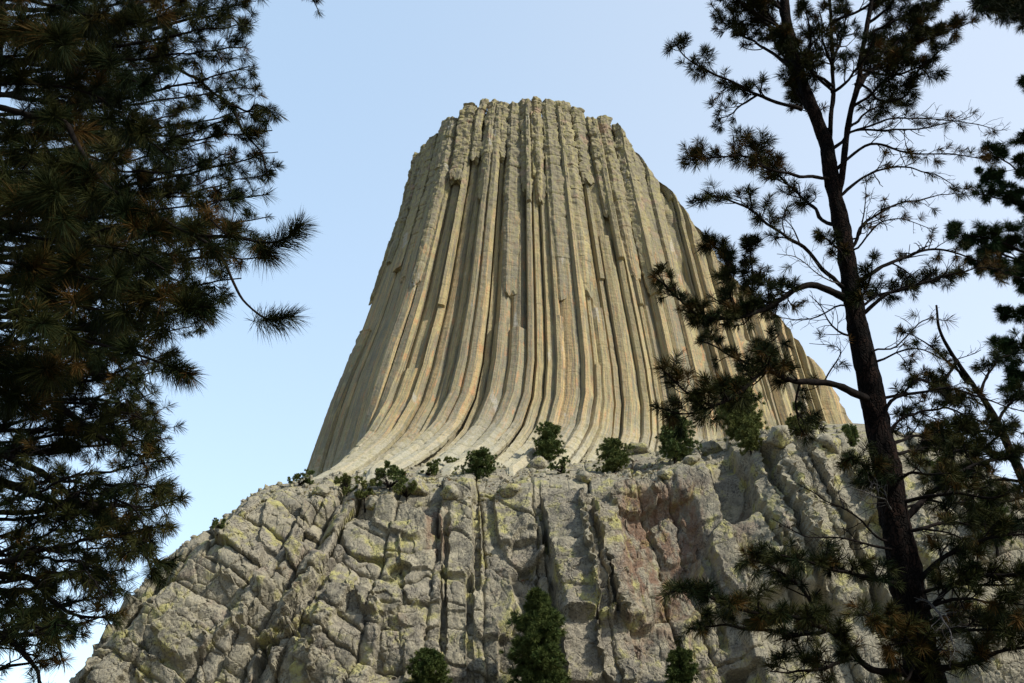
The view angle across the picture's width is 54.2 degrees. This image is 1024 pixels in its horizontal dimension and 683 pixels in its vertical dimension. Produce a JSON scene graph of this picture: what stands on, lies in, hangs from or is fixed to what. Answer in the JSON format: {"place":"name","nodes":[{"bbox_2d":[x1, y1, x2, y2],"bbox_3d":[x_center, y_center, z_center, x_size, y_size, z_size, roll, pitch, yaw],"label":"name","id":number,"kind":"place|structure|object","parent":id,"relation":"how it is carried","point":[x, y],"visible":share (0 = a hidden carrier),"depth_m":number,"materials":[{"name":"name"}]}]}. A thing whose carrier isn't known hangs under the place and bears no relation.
{"place":"outdoors","nodes":[
{"label":"outdoors","id":0,"kind":"place"},
{"bbox_2d":[0,0,1023,682],"label":"sky","id":1,"kind":"structure","parent":0,"point":[360,87],"materials":[{"name":"blue"}]},
{"bbox_3d":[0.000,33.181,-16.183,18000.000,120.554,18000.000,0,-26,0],"label":"ground","id":2,"kind":"structure","parent":0,"visible":0},
{"bbox_2d":[0,0,320,430],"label":"pine tree","id":3,"kind":"object","parent":2,"relation":"on","point":[44,196],"visible":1,"depth_m":7.21,"materials":[{"name":"green plant"}]},
{"bbox_2d":[0,0,324,682],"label":"pine tree","id":4,"kind":"object","parent":2,"relation":"on","point":[92,573],"visible":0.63,"depth_m":12.56,"materials":[{"name":"green plant"}]},
{"bbox_2d":[402,647,452,682],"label":"pine tree","id":5,"kind":"object","parent":2,"relation":"on","point":[430,663],"visible":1,"depth_m":209.55,"materials":[{"name":"green plant"}]},
{"bbox_2d":[499,585,571,682],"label":"pine tree","id":6,"kind":"object","parent":2,"relation":"on","point":[538,655],"visible":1,"depth_m":210.51,"materials":[{"name":"green plant"}]},
{"bbox_2d":[73,423,1023,682],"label":"rock cliff","id":7,"kind":"structure","parent":2,"relation":"on","point":[386,588],"depth_m":235.91,"materials":[{"name":"grey stone"}]},
{"bbox_2d":[211,517,225,535],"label":"juniper","id":8,"kind":"object","parent":7,"relation":"on","point":[215,523],"visible":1,"depth_m":245.01,"materials":[{"name":"green plant"}]},
{"bbox_2d":[287,469,314,485],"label":"juniper","id":9,"kind":"object","parent":7,"relation":"on","point":[296,476],"visible":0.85,"depth_m":286.47,"materials":[{"name":"green plant"}]},
{"bbox_2d":[311,484,329,497],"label":"boulder","id":10,"kind":"object","parent":7,"relation":"on","point":[322,490],"visible":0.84,"depth_m":262.88,"materials":[{"name":"beige stone"}]},
{"bbox_2d":[333,473,356,495],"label":"juniper","id":11,"kind":"object","parent":7,"relation":"on","point":[344,481],"visible":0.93,"depth_m":269.05,"materials":[{"name":"green plant"}]},
{"bbox_2d":[353,475,375,512],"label":"juniper","id":12,"kind":"object","parent":7,"relation":"on","point":[364,493],"visible":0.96,"depth_m":260.83,"materials":[{"name":"green plant"}]},
{"bbox_2d":[365,497,376,510],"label":"boulder","id":13,"kind":"object","parent":7,"relation":"on","point":[370,504],"visible":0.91,"depth_m":257.97,"materials":[{"name":"beige stone"}]},
{"bbox_2d":[373,460,408,490],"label":"juniper","id":14,"kind":"object","parent":7,"relation":"on","point":[395,472],"visible":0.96,"depth_m":266.31,"materials":[{"name":"green plant"}]},
{"bbox_2d":[392,477,417,501],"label":"juniper","id":15,"kind":"object","parent":7,"relation":"on","point":[399,486],"visible":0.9,"depth_m":260.04,"materials":[{"name":"green plant"}]},
{"bbox_2d":[399,477,429,496],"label":"boulder","id":16,"kind":"object","parent":7,"relation":"on","point":[422,489],"visible":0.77,"depth_m":262.58,"materials":[{"name":"beige stone"}]},
{"bbox_2d":[418,458,440,475],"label":"juniper","id":17,"kind":"object","parent":7,"relation":"on","point":[433,468],"visible":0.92,"depth_m":284.25,"materials":[{"name":"green plant"}]},
{"bbox_2d":[440,484,459,499],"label":"boulder","id":18,"kind":"object","parent":7,"relation":"on","point":[449,492],"visible":1,"depth_m":254.48,"materials":[{"name":"beige stone"}]},
{"bbox_2d":[443,456,458,463],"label":"juniper","id":19,"kind":"object","parent":7,"relation":"on","point":[450,459],"visible":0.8,"depth_m":300.47,"materials":[{"name":"green plant"}]},
{"bbox_2d":[69,421,864,682],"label":"rubble","id":20,"kind":"object","parent":7,"relation":"on","point":[299,490],"visible":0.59,"depth_m":281.53,"materials":[{"name":"beige stone"}]},
{"bbox_2d":[454,446,498,479],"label":"pine tree","id":21,"kind":"object","parent":7,"relation":"on","point":[479,467],"visible":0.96,"depth_m":277.95,"materials":[{"name":"green plant"}]},
{"bbox_2d":[499,483,520,497],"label":"boulder","id":22,"kind":"object","parent":7,"relation":"on","point":[507,490],"visible":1,"depth_m":257.96,"materials":[{"name":"grey stone"}]},
{"bbox_2d":[526,456,547,469],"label":"boulder","id":23,"kind":"object","parent":7,"relation":"on","point":[538,462],"visible":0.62,"depth_m":298.17,"materials":[{"name":"grey stone"}]},
{"bbox_2d":[531,421,566,462],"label":"pine tree","id":24,"kind":"object","parent":7,"relation":"on","point":[549,445],"visible":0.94,"depth_m":310.98,"materials":[{"name":"green plant"}]},
{"bbox_2d":[547,455,570,473],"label":"juniper","id":25,"kind":"object","parent":7,"relation":"on","point":[562,463],"visible":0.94,"depth_m":278.70,"materials":[{"name":"green plant"}]},
{"bbox_2d":[304,96,851,482],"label":"rock tower","id":26,"kind":"structure","parent":7,"relation":"on","point":[513,301],"depth_m":374.87,"materials":[{"name":"beige stone"}]},
{"bbox_2d":[576,471,591,484],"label":"boulder","id":27,"kind":"object","parent":7,"relation":"on","point":[584,476],"visible":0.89,"depth_m":267.44,"materials":[{"name":"grey stone"}]},
{"bbox_2d":[275,437,902,606],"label":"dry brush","id":28,"kind":"object","parent":7,"relation":"on","point":[448,479],"visible":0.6,"depth_m":264.87,"materials":[{"name":"green plant"}]},
{"bbox_2d":[593,437,635,472],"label":"pine tree","id":29,"kind":"object","parent":7,"relation":"on","point":[614,453],"visible":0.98,"depth_m":278.59,"materials":[{"name":"green plant"}]},
{"bbox_2d":[626,442,650,454],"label":"boulder","id":30,"kind":"object","parent":7,"relation":"on","point":[641,448],"visible":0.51,"depth_m":314.34,"materials":[{"name":"beige stone"}]},
{"bbox_2d":[657,469,673,479],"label":"boulder","id":31,"kind":"object","parent":7,"relation":"on","point":[664,474],"visible":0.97,"depth_m":261.63,"materials":[{"name":"grey stone"}]},
{"bbox_2d":[654,410,701,463],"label":"pine tree","id":32,"kind":"object","parent":7,"relation":"on","point":[674,450],"visible":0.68,"depth_m":279.76,"materials":[{"name":"green plant"}]},
{"bbox_2d":[682,455,699,464],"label":"boulder","id":33,"kind":"object","parent":7,"relation":"on","point":[690,459],"visible":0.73,"depth_m":267.69,"materials":[{"name":"grey stone"}]},
{"bbox_2d":[699,441,722,455],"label":"boulder","id":34,"kind":"object","parent":7,"relation":"on","point":[708,448],"visible":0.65,"depth_m":293.87,"materials":[{"name":"grey stone"}]},
{"bbox_2d":[712,375,769,441],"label":"pine tree","id":35,"kind":"object","parent":7,"relation":"on","point":[734,422],"visible":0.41,"depth_m":289.93,"materials":[{"name":"green plant"}]},
{"bbox_2d":[733,419,762,456],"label":"pine tree","id":36,"kind":"object","parent":7,"relation":"on","point":[749,432],"visible":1,"depth_m":264.47,"materials":[{"name":"green plant"}]},
{"bbox_2d":[766,425,791,448],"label":"boulder","id":37,"kind":"object","parent":7,"relation":"on","point":[779,436],"visible":0.94,"depth_m":257.37,"materials":[{"name":"grey stone"}]},
{"bbox_2d":[785,401,819,434],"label":"juniper","id":38,"kind":"object","parent":7,"relation":"on","point":[787,421],"visible":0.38,"depth_m":298.84,"materials":[{"name":"green plant"}]},
{"bbox_2d":[817,435,840,453],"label":"boulder","id":39,"kind":"object","parent":7,"relation":"on","point":[831,443],"visible":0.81,"depth_m":261.30,"materials":[{"name":"beige stone"}]},
{"bbox_2d":[841,423,859,446],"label":"juniper","id":40,"kind":"object","parent":7,"relation":"on","point":[851,433],"visible":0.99,"depth_m":274.08,"materials":[{"name":"green plant"}]},
{"bbox_2d":[928,457,939,471],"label":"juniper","id":41,"kind":"object","parent":7,"relation":"on","point":[931,464],"visible":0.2,"depth_m":265.06,"materials":[{"name":"green plant"}]},
{"bbox_2d":[966,498,1014,556],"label":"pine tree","id":42,"kind":"object","parent":7,"relation":"on","point":[997,546],"visible":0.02,"depth_m":242.98,"materials":[{"name":"green plant"}]},
{"bbox_2d":[664,646,699,682],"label":"pine tree","id":43,"kind":"object","parent":2,"relation":"on","point":[682,666],"visible":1,"depth_m":210.20,"materials":[{"name":"green plant"}]},
{"bbox_2d":[645,0,1023,682],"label":"pine tree","id":44,"kind":"object","parent":2,"relation":"on","point":[909,630],"visible":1,"depth_m":15.09,"materials":[{"name":"green plant"}]},
{"bbox_2d":[893,305,1023,545],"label":"pine tree","id":45,"kind":"object","parent":2,"relation":"on","point":[1011,398],"visible":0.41,"depth_m":18.59,"materials":[{"name":"green plant"}]},
{"bbox_2d":[941,0,1023,405],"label":"pine tree","id":46,"kind":"object","parent":2,"relation":"on","point":[1007,12],"visible":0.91,"depth_m":22.91,"materials":[{"name":"green plant"}]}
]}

